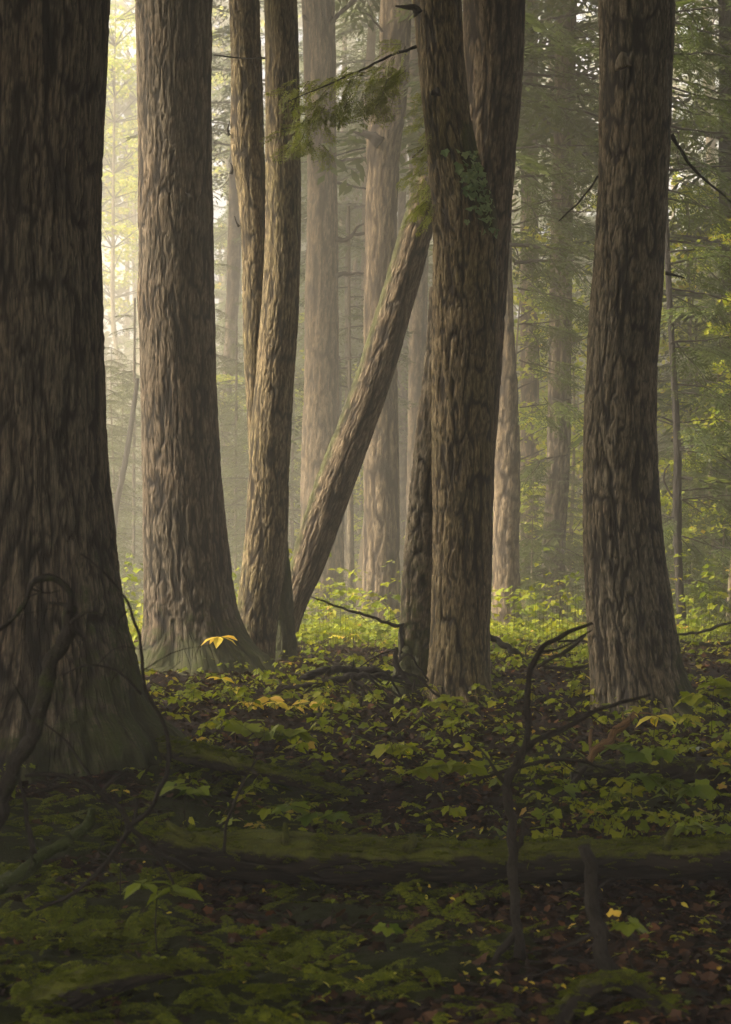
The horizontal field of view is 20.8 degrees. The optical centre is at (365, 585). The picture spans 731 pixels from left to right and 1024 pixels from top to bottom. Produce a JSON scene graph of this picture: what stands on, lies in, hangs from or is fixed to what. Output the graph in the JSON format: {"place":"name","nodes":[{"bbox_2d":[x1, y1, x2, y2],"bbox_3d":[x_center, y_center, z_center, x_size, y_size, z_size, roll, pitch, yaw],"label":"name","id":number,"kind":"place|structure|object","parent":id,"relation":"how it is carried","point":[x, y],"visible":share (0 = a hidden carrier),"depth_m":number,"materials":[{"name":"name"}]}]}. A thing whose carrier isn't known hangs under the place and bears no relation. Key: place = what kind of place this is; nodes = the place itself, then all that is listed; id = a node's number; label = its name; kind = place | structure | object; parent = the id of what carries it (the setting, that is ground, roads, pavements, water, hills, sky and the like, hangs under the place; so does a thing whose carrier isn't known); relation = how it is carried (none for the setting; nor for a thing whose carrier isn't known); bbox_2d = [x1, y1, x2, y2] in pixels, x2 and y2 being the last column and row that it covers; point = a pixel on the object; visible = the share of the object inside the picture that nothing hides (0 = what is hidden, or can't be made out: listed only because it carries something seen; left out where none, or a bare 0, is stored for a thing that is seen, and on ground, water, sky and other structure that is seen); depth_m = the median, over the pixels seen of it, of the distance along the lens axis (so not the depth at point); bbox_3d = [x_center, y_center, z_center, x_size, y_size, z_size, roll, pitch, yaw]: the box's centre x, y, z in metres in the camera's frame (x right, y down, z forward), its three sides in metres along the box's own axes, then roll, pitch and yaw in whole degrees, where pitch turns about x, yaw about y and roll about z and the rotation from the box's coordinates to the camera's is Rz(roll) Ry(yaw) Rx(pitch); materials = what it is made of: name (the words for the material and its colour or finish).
{"place":"outdoors","nodes":[
{"label":"outdoors","id":0,"kind":"place"},
{"bbox_2d":[0,619,730,1023],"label":"ground","id":1,"kind":"structure","parent":0,"point":[446,963],"depth_m":10.01,"materials":[{"name":"soil"}]},
{"bbox_2d":[0,808,94,894],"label":"broken branch","id":2,"kind":"object","parent":1,"relation":"on","point":[16,876],"visible":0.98,"depth_m":7.98,"materials":[{"name":"brown wood"}]},
{"bbox_2d":[0,573,108,829],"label":"dead branch","id":3,"kind":"object","parent":1,"relation":"on","point":[20,754],"visible":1,"depth_m":6.58,"materials":[{"name":"wood"}]},
{"bbox_2d":[0,0,186,783],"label":"hemlock tree","id":4,"kind":"object","parent":1,"relation":"on","point":[57,517],"visible":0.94,"depth_m":12.54,"materials":[{"name":"brown plant"}]},
{"bbox_2d":[24,705,193,911],"bbox_3d":[-0.954,0.830,7.375,0.631,0.765,0.104,0,0,4],"label":"dead branch","id":5,"kind":"object","parent":1,"relation":"on","point":[100,791],"visible":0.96,"depth_m":7.39,"materials":[{"name":"wood"}]},
{"bbox_2d":[7,953,215,1016],"bbox_3d":[-0.834,1.352,6.592,0.691,0.251,0.240,0,0,0],"label":"mossy log","id":6,"kind":"object","parent":1,"relation":"on","point":[79,988],"visible":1,"depth_m":6.56,"materials":[{"name":"green plant"}]},
{"bbox_2d":[102,41,137,325],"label":"maple tree","id":7,"kind":"object","parent":1,"relation":"on","point":[119,187],"visible":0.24,"depth_m":104.86,"materials":[{"name":"yellow plant"}]},
{"bbox_2d":[104,347,142,613],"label":"young hemlock tree","id":8,"kind":"object","parent":1,"relation":"on","point":[112,453],"visible":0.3,"depth_m":52.79,"materials":[{"name":"green plant"}]},
{"bbox_2d":[104,353,142,613],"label":"young hemlock tree","id":9,"kind":"object","parent":1,"relation":"on","point":[131,461],"visible":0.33,"depth_m":48.10,"materials":[{"name":"green plant"}]},
{"bbox_2d":[105,298,141,612],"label":"sapling","id":10,"kind":"object","parent":1,"relation":"on","point":[135,421],"visible":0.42,"depth_m":51.96,"materials":[{"name":"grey plant"}]},
{"bbox_2d":[105,359,142,620],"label":"young hemlock tree","id":11,"kind":"object","parent":1,"relation":"on","point":[117,473],"visible":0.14,"depth_m":54.87,"materials":[{"name":"green plant"}]},
{"bbox_2d":[106,363,143,611],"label":"young hemlock tree","id":12,"kind":"object","parent":1,"relation":"on","point":[137,527],"visible":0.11,"depth_m":62.20,"materials":[{"name":"green plant"}]},
{"bbox_2d":[113,378,139,542],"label":"dead tree","id":13,"kind":"object","parent":1,"relation":"on","point":[125,458],"visible":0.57,"depth_m":43.95,"materials":[{"name":"wood"}]},
{"bbox_2d":[63,553,207,828],"bbox_3d":[-0.801,0.382,7.250,0.573,1.000,0.184,0,0,-27],"label":"dead branch","id":14,"kind":"object","parent":1,"relation":"on","point":[160,785],"visible":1,"depth_m":7.20,"materials":[{"name":"wood"}]},
{"bbox_2d":[101,0,215,565],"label":"maple tree","id":15,"kind":"object","parent":1,"relation":"on","point":[115,42],"visible":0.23,"depth_m":95.86,"materials":[{"name":"yellow plant"}]},
{"bbox_2d":[122,879,204,952],"bbox_3d":[-0.778,1.299,7.614,0.327,0.336,0.258,0,0,0],"label":"seedling","id":16,"kind":"object","parent":1,"relation":"on","point":[156,894],"visible":0.97,"depth_m":7.60,"materials":[{"name":"green plant"}]},
{"bbox_2d":[101,0,229,594],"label":"maple tree","id":17,"kind":"object","parent":1,"relation":"on","point":[134,255],"visible":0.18,"depth_m":107.63,"materials":[{"name":"yellow plant"}]},
{"bbox_2d":[160,781,211,877],"bbox_3d":[-0.880,1.218,9.627,0.307,0.531,0.201,0,0,20],"label":"seedling","id":18,"kind":"object","parent":1,"relation":"on","point":[189,791],"visible":0.92,"depth_m":9.60,"materials":[{"name":"green plant"}]},
{"bbox_2d":[135,0,280,674],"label":"hemlock tree","id":19,"kind":"object","parent":1,"relation":"on","point":[189,599],"visible":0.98,"depth_m":19.66,"materials":[{"name":"brown plant"}]},
{"bbox_2d":[117,0,300,391],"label":"maple tree","id":20,"kind":"object","parent":1,"relation":"on","point":[227,167],"visible":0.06,"depth_m":99.93,"materials":[{"name":"yellow plant"}]},
{"bbox_2d":[135,263,300,587],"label":"young hemlock tree","id":21,"kind":"object","parent":1,"relation":"on","point":[224,437],"visible":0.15,"depth_m":52.11,"materials":[{"name":"green plant"}]},
{"bbox_2d":[201,720,258,853],"bbox_3d":[-0.564,0.827,8.172,0.247,0.560,0.097,0,0,9],"label":"twig","id":22,"kind":"object","parent":1,"relation":"on","point":[228,818],"visible":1,"depth_m":8.20,"materials":[{"name":"wood"}]},
{"bbox_2d":[216,326,248,579],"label":"sapling","id":23,"kind":"object","parent":1,"relation":"on","point":[236,347],"visible":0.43,"depth_m":49.97,"materials":[{"name":"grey plant"}]},
{"bbox_2d":[124,0,343,518],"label":"hemlock tree","id":24,"kind":"object","parent":1,"relation":"on","point":[232,276],"visible":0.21,"depth_m":61.83,"materials":[{"name":"brown plant"}]},
{"bbox_2d":[211,37,298,571],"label":"hemlock tree","id":25,"kind":"object","parent":1,"relation":"on","point":[221,305],"visible":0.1,"depth_m":85.10,"materials":[{"name":"green plant"}]},
{"bbox_2d":[155,735,357,798],"bbox_3d":[-0.873,1.083,12.220,1.977,0.352,0.400,0,0,42],"label":"mossy root","id":26,"kind":"object","parent":1,"relation":"on","point":[198,754],"visible":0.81,"depth_m":11.97,"materials":[{"name":"green plant"}]},
{"bbox_2d":[213,0,300,662],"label":"forked hemlock tree","id":27,"kind":"object","parent":1,"relation":"on","point":[269,195],"visible":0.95,"depth_m":20.87,"materials":[{"name":"brown plant"}]},
{"bbox_2d":[218,302,302,598],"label":"young hemlock tree","id":28,"kind":"object","parent":1,"relation":"on","point":[233,504],"visible":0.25,"depth_m":48.92,"materials":[{"name":"green plant"}]},
{"bbox_2d":[224,719,315,748],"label":"seedling","id":29,"kind":"object","parent":1,"relation":"on","point":[268,735],"visible":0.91,"depth_m":13.90,"materials":[{"name":"green plant"}]},
{"bbox_2d":[216,6,360,535],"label":"hemlock tree","id":30,"kind":"object","parent":1,"relation":"on","point":[240,340],"visible":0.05,"depth_m":78.52,"materials":[{"name":"brown plant"}]},
{"bbox_2d":[232,314,357,561],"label":"young hemlock tree","id":31,"kind":"object","parent":1,"relation":"on","point":[292,483],"visible":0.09,"depth_m":56.25,"materials":[{"name":"green plant"}]},
{"bbox_2d":[238,101,360,514],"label":"hemlock tree","id":32,"kind":"object","parent":1,"relation":"on","point":[301,293],"visible":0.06,"depth_m":69.60,"materials":[{"name":"green plant"}]},
{"bbox_2d":[270,801,351,831],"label":"seedling","id":33,"kind":"object","parent":1,"relation":"on","point":[305,818],"visible":0.98,"depth_m":10.59,"materials":[{"name":"green plant"}]},
{"bbox_2d":[218,0,432,615],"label":"hemlock tree","id":34,"kind":"object","parent":1,"relation":"on","point":[370,49],"visible":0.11,"depth_m":58.24,"materials":[{"name":"brown plant"}]},
{"bbox_2d":[300,210,364,612],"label":"hemlock tree","id":35,"kind":"object","parent":1,"relation":"on","point":[346,391],"visible":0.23,"depth_m":55.95,"materials":[{"name":"grey plant"}]},
{"bbox_2d":[269,667,403,697],"bbox_3d":[-0.235,0.877,17.043,1.171,0.353,0.240,0,0,6],"label":"fallen branch","id":36,"kind":"object","parent":1,"relation":"on","point":[344,678],"visible":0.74,"depth_m":16.98,"materials":[{"name":"wood"}]},
{"bbox_2d":[300,658,390,680],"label":"fallen branch","id":37,"kind":"object","parent":36,"relation":"on","point":[312,674],"visible":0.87,"depth_m":17.17,"materials":[{"name":"wood"}]},
{"bbox_2d":[300,0,379,622],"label":"hemlock tree","id":38,"kind":"object","parent":1,"relation":"on","point":[321,412],"visible":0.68,"depth_m":39.72,"materials":[{"name":"brown plant"}]},
{"bbox_2d":[290,313,407,560],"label":"maple sapling","id":39,"kind":"object","parent":1,"relation":"on","point":[356,555],"visible":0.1,"depth_m":60.01,"materials":[{"name":"green plant"}]},
{"bbox_2d":[294,102,408,563],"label":"hemlock tree","id":40,"kind":"object","parent":1,"relation":"on","point":[355,269],"visible":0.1,"depth_m":67.08,"materials":[{"name":"green plant"}]},
{"bbox_2d":[339,320,363,586],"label":"young hemlock tree","id":41,"kind":"object","parent":1,"relation":"on","point":[361,510],"visible":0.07,"depth_m":62.95,"materials":[{"name":"green plant"}]},
{"bbox_2d":[291,206,419,617],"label":"young hemlock tree","id":42,"kind":"object","parent":1,"relation":"on","point":[350,529],"visible":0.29,"depth_m":41.97,"materials":[{"name":"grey plant"}]},
{"bbox_2d":[291,0,428,596],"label":"hemlock tree","id":43,"kind":"object","parent":1,"relation":"on","point":[344,50],"visible":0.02,"depth_m":73.03,"materials":[{"name":"grey plant"}]},
{"bbox_2d":[290,175,432,638],"bbox_3d":[-0.119,-1.829,22.499,2.058,5.584,0.429,0,0,0],"label":"leaning dead trunk","id":44,"kind":"object","parent":1,"relation":"on","point":[338,474],"visible":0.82,"depth_m":22.33,"materials":[{"name":"wood"}]},
{"bbox_2d":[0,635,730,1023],"bbox_3d":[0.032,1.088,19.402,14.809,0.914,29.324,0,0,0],"label":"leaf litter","id":45,"kind":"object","parent":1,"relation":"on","point":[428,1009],"visible":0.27,"depth_m":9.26,"materials":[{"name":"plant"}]},
{"bbox_2d":[0,745,730,1023],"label":"feather moss","id":46,"kind":"object","parent":1,"relation":"on","point":[278,935],"visible":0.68,"depth_m":7.90,"materials":[{"name":"plant"}]},
{"bbox_2d":[0,547,730,839],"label":"ground cover","id":47,"kind":"object","parent":1,"relation":"on","point":[344,626],"visible":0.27,"depth_m":15.97,"materials":[{"name":"green plant"}]},
{"bbox_2d":[0,668,730,1023],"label":"weeds","id":48,"kind":"object","parent":1,"relation":"on","point":[498,982],"visible":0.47,"depth_m":8.40,"materials":[{"name":"green plant"}]},
{"bbox_2d":[2,644,730,1023],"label":"twig litter","id":49,"kind":"object","parent":1,"relation":"on","point":[542,972],"visible":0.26,"depth_m":9.36,"materials":[{"name":"brown plant"}]},
{"bbox_2d":[336,2,407,612],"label":"hemlock tree","id":50,"kind":"object","parent":1,"relation":"on","point":[402,391],"visible":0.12,"depth_m":59.87,"materials":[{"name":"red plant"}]},
{"bbox_2d":[353,0,411,635],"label":"hemlock tree","id":51,"kind":"object","parent":1,"relation":"on","point":[381,539],"visible":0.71,"depth_m":31.77,"materials":[{"name":"brown plant"}]},
{"bbox_2d":[260,0,525,705],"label":"bent hemlock tree","id":52,"kind":"object","parent":1,"relation":"on","point":[471,67],"visible":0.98,"depth_m":16.83,"materials":[{"name":"brown plant"}]},
{"bbox_2d":[311,596,403,658],"bbox_3d":[0.029,0.379,17.322,1.002,0.572,0.208,0,0,-9],"label":"thin branch","id":53,"kind":"object","parent":52,"relation":"attached to","point":[399,626],"visible":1,"depth_m":17.29,"materials":[{"name":"brown plant"}]},
{"bbox_2d":[360,647,428,699],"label":"fallen branch","id":54,"kind":"object","parent":1,"relation":"on","point":[399,670],"visible":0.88,"depth_m":16.89,"materials":[{"name":"wood"}]},
{"bbox_2d":[370,741,421,758],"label":"seedling","id":55,"kind":"object","parent":1,"relation":"on","point":[379,750],"visible":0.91,"depth_m":13.80,"materials":[{"name":"green plant"}]},
{"bbox_2d":[102,0,718,604],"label":"distant woods","id":56,"kind":"object","parent":1,"relation":"on","point":[122,104],"depth_m":123.58,"materials":[{"name":"yellow plant"}]},
{"bbox_2d":[143,671,725,1023],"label":"fallen yellow leaves","id":57,"kind":"object","parent":1,"relation":"on","point":[684,904],"visible":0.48,"depth_m":9.08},
{"bbox_2d":[335,0,539,537],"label":"hemlock tree","id":58,"kind":"object","parent":1,"relation":"on","point":[418,323],"visible":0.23,"depth_m":45.83,"materials":[{"name":"brown plant"}]},
{"bbox_2d":[146,820,730,886],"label":"fallen log","id":59,"kind":"object","parent":1,"relation":"on","point":[286,856],"visible":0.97,"depth_m":9.42,"materials":[{"name":"green plant"}]},
{"bbox_2d":[402,759,487,802],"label":"seedling","id":60,"kind":"object","parent":1,"relation":"on","point":[432,768],"visible":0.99,"depth_m":12.15,"materials":[{"name":"green plant"}]},
{"bbox_2d":[420,694,479,727],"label":"seedling","id":61,"kind":"object","parent":1,"relation":"on","point":[444,697],"visible":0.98,"depth_m":15.18,"materials":[{"name":"green plant"}]},
{"bbox_2d":[388,0,598,637],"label":"hemlock tree","id":62,"kind":"object","parent":1,"relation":"on","point":[506,523],"visible":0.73,"depth_m":28.85,"materials":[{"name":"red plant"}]},
{"bbox_2d":[431,219,591,617],"bbox_3d":[2.803,-2.756,36.297,3.369,8.192,3.783,0,0,-42],"label":"maple sapling","id":63,"kind":"object","parent":1,"relation":"on","point":[541,238],"visible":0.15,"depth_m":36.21,"materials":[{"name":"green plant"}]},
{"bbox_2d":[311,0,730,625],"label":"hemlock tree","id":64,"kind":"object","parent":1,"relation":"on","point":[557,458],"visible":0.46,"depth_m":32.83,"materials":[{"name":"brown plant"}]},
{"bbox_2d":[338,0,714,618],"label":"hemlock tree","id":65,"kind":"object","parent":1,"relation":"on","point":[530,392],"visible":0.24,"depth_m":40.84,"materials":[{"name":"brown plant"}]},
{"bbox_2d":[519,466,575,629],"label":"young hemlock tree","id":66,"kind":"object","parent":1,"relation":"on","point":[532,559],"visible":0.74,"depth_m":31.00,"materials":[{"name":"green plant"}]},
{"bbox_2d":[517,313,585,621],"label":"maple sapling","id":67,"kind":"object","parent":1,"relation":"on","point":[546,398],"visible":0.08,"depth_m":49.32,"materials":[{"name":"green plant"}]},
{"bbox_2d":[512,259,591,536],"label":"maple sapling","id":68,"kind":"object","parent":1,"relation":"on","point":[548,290],"visible":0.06,"depth_m":55.81,"materials":[{"name":"green plant"}]},
{"bbox_2d":[520,457,585,627],"bbox_3d":[3.097,-0.578,32.966,1.331,3.165,1.524,0,0,-30],"label":"young hemlock tree","id":69,"kind":"object","parent":1,"relation":"on","point":[562,573],"visible":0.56,"depth_m":32.81,"materials":[{"name":"green plant"}]},
{"bbox_2d":[533,441,585,621],"bbox_3d":[3.632,-0.746,36.099,1.596,3.728,1.862,0,0,17],"label":"young hemlock tree","id":70,"kind":"object","parent":1,"relation":"on","point":[576,546],"visible":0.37,"depth_m":36.00,"materials":[{"name":"green plant"}]},
{"bbox_2d":[454,622,668,965],"bbox_3d":[0.752,0.828,7.633,0.814,1.381,0.246,0,0,6],"label":"dead sapling","id":71,"kind":"object","parent":1,"relation":"on","point":[516,934],"visible":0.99,"depth_m":7.59,"materials":[{"name":"wood"}]},
{"bbox_2d":[536,635,588,670],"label":"fallen branch","id":72,"kind":"object","parent":1,"relation":"on","point":[564,651],"visible":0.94,"depth_m":16.79,"materials":[{"name":"wood"}]},
{"bbox_2d":[547,844,627,994],"bbox_3d":[0.768,1.141,6.821,0.302,0.517,0.130,0,0,0],"label":"dead stick","id":73,"kind":"object","parent":1,"relation":"on","point":[600,935],"visible":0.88,"depth_m":6.79,"materials":[{"name":"wood"}]},
{"bbox_2d":[511,0,666,501],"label":"hemlock tree","id":74,"kind":"object","parent":1,"relation":"on","point":[576,295],"visible":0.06,"depth_m":68.31,"materials":[{"name":"green plant"}]},
{"bbox_2d":[512,196,669,596],"bbox_3d":[3.944,-3.081,39.078,4.560,8.992,3.770,0,0,31],"label":"maple sapling","id":75,"kind":"object","parent":1,"relation":"on","point":[525,368],"visible":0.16,"depth_m":39.15,"materials":[{"name":"green plant"}]},
{"bbox_2d":[541,969,691,1023],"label":"mossy hump","id":76,"kind":"object","parent":1,"relation":"on","point":[576,999],"visible":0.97,"depth_m":6.57,"materials":[{"name":"green plant"}]},
{"bbox_2d":[588,711,659,762],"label":"broken branch","id":77,"kind":"object","parent":1,"relation":"on","point":[596,749],"visible":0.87,"depth_m":12.28,"materials":[{"name":"orange wood"}]},
{"bbox_2d":[599,742,654,798],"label":"seedling","id":78,"kind":"object","parent":1,"relation":"on","point":[633,754],"visible":0.97,"depth_m":11.91,"materials":[{"name":"green plant"}]},
{"bbox_2d":[609,918,647,968],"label":"seedling","id":79,"kind":"object","parent":1,"relation":"on","point":[626,929],"visible":0.99,"depth_m":6.99,"materials":[{"name":"green plant"}]},
{"bbox_2d":[530,0,730,612],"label":"hemlock tree","id":80,"kind":"object","parent":1,"relation":"on","point":[724,19],"visible":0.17,"depth_m":33.86,"materials":[{"name":"green plant"}]},
{"bbox_2d":[606,777,655,827],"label":"seedling","id":81,"kind":"object","parent":1,"relation":"on","point":[635,790],"visible":0.86,"depth_m":11.33,"materials":[{"name":"green plant"}]},
{"bbox_2d":[558,0,730,718],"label":"hemlock tree","id":82,"kind":"object","parent":1,"relation":"on","point":[634,648],"visible":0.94,"depth_m":16.23,"materials":[{"name":"brown plant"}]},
{"bbox_2d":[575,181,720,618],"bbox_3d":[5.702,-2.966,35.735,3.645,8.581,3.348,0,0,-3],"label":"maple sapling","id":83,"kind":"object","parent":1,"relation":"on","point":[667,424],"visible":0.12,"depth_m":35.58,"materials":[{"name":"green plant"}]},
{"bbox_2d":[570,754,730,790],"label":"fallen log","id":84,"kind":"object","parent":1,"relation":"on","point":[682,768],"visible":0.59,"depth_m":12.51,"materials":[{"name":"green wood"}]},
{"bbox_2d":[584,0,718,479],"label":"hemlock tree","id":85,"kind":"object","parent":1,"relation":"on","point":[708,139],"visible":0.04,"depth_m":70.23,"materials":[{"name":"green plant"}]},
{"bbox_2d":[593,0,730,628],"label":"young hemlock tree","id":86,"kind":"object","parent":1,"relation":"on","point":[723,61],"visible":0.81,"depth_m":26.12,"materials":[{"name":"green plant"}]},
{"bbox_2d":[625,771,717,829],"bbox_3d":[1.720,1.231,11.217,0.528,0.372,0.245,0,0,0],"label":"seedling","id":87,"kind":"object","parent":1,"relation":"on","point":[703,789],"visible":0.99,"depth_m":11.19,"materials":[{"name":"green plant"}]},
{"bbox_2d":[658,430,702,613],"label":"young hemlock tree","id":88,"kind":"object","parent":1,"relation":"on","point":[670,513],"visible":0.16,"depth_m":38.07,"materials":[{"name":"green plant"}]},
{"bbox_2d":[657,8,718,487],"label":"hemlock tree","id":89,"kind":"object","parent":1,"relation":"on","point":[687,197],"visible":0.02,"depth_m":73.69,"materials":[{"name":"green plant"}]},
{"bbox_2d":[657,321,719,620],"bbox_3d":[6.168,-1.955,39.012,2.792,6.524,3.258,0,0,-16],"label":"young hemlock tree","id":90,"kind":"object","parent":1,"relation":"on","point":[662,489],"visible":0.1,"depth_m":39.02,"materials":[{"name":"green plant"}]},
{"bbox_2d":[657,205,719,567],"bbox_3d":[5.998,-2.968,36.087,2.863,8.065,2.276,0,0,0],"label":"sapling","id":91,"kind":"object","parent":1,"relation":"on","point":[679,333],"visible":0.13,"depth_m":35.86,"materials":[{"name":"green plant"}]},
{"bbox_2d":[657,163,719,560],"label":"maple sapling","id":92,"kind":"object","parent":1,"relation":"on","point":[698,271],"visible":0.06,"depth_m":44.11,"materials":[{"name":"green plant"}]},
{"bbox_2d":[658,218,730,636],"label":"maple sapling","id":93,"kind":"object","parent":1,"relation":"on","point":[689,531],"visible":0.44,"depth_m":29.26,"materials":[{"name":"green plant"}]},
{"bbox_2d":[661,283,730,637],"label":"young hemlock tree","id":94,"kind":"object","parent":1,"relation":"on","point":[692,486],"visible":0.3,"depth_m":31.08,"materials":[{"name":"green plant"}]},
{"bbox_2d":[661,269,730,605],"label":"tree foliage","id":95,"kind":"object","parent":1,"relation":"on","point":[688,485],"visible":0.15,"depth_m":32.86,"materials":[{"name":"green plant"}]},
{"bbox_2d":[666,424,730,619],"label":"young hemlock tree","id":96,"kind":"object","parent":1,"relation":"on","point":[703,499],"visible":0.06,"depth_m":33.02,"materials":[{"name":"green plant"}]},
{"bbox_2d":[673,676,730,741],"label":"seedling","id":97,"kind":"object","parent":1,"relation":"on","point":[723,688],"visible":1,"depth_m":14.43,"materials":[{"name":"green plant"}]},
{"bbox_2d":[673,819,730,835],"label":"seedling","id":98,"kind":"object","parent":1,"relation":"on","point":[693,825],"visible":0.94,"depth_m":10.41,"materials":[{"name":"green plant"}]},
{"bbox_2d":[684,436,730,637],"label":"young hemlock tree","id":99,"kind":"object","parent":1,"relation":"on","point":[724,540],"visible":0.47,"depth_m":29.94,"materials":[{"name":"green plant"}]},
{"bbox_2d":[697,555,730,640],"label":"young hemlock tree","id":100,"kind":"object","parent":1,"relation":"on","point":[718,613],"visible":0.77,"depth_m":24.97,"materials":[{"name":"green plant"}]},
{"bbox_2d":[101,0,718,610],"label":"sky","id":101,"kind":"structure","parent":0,"point":[217,214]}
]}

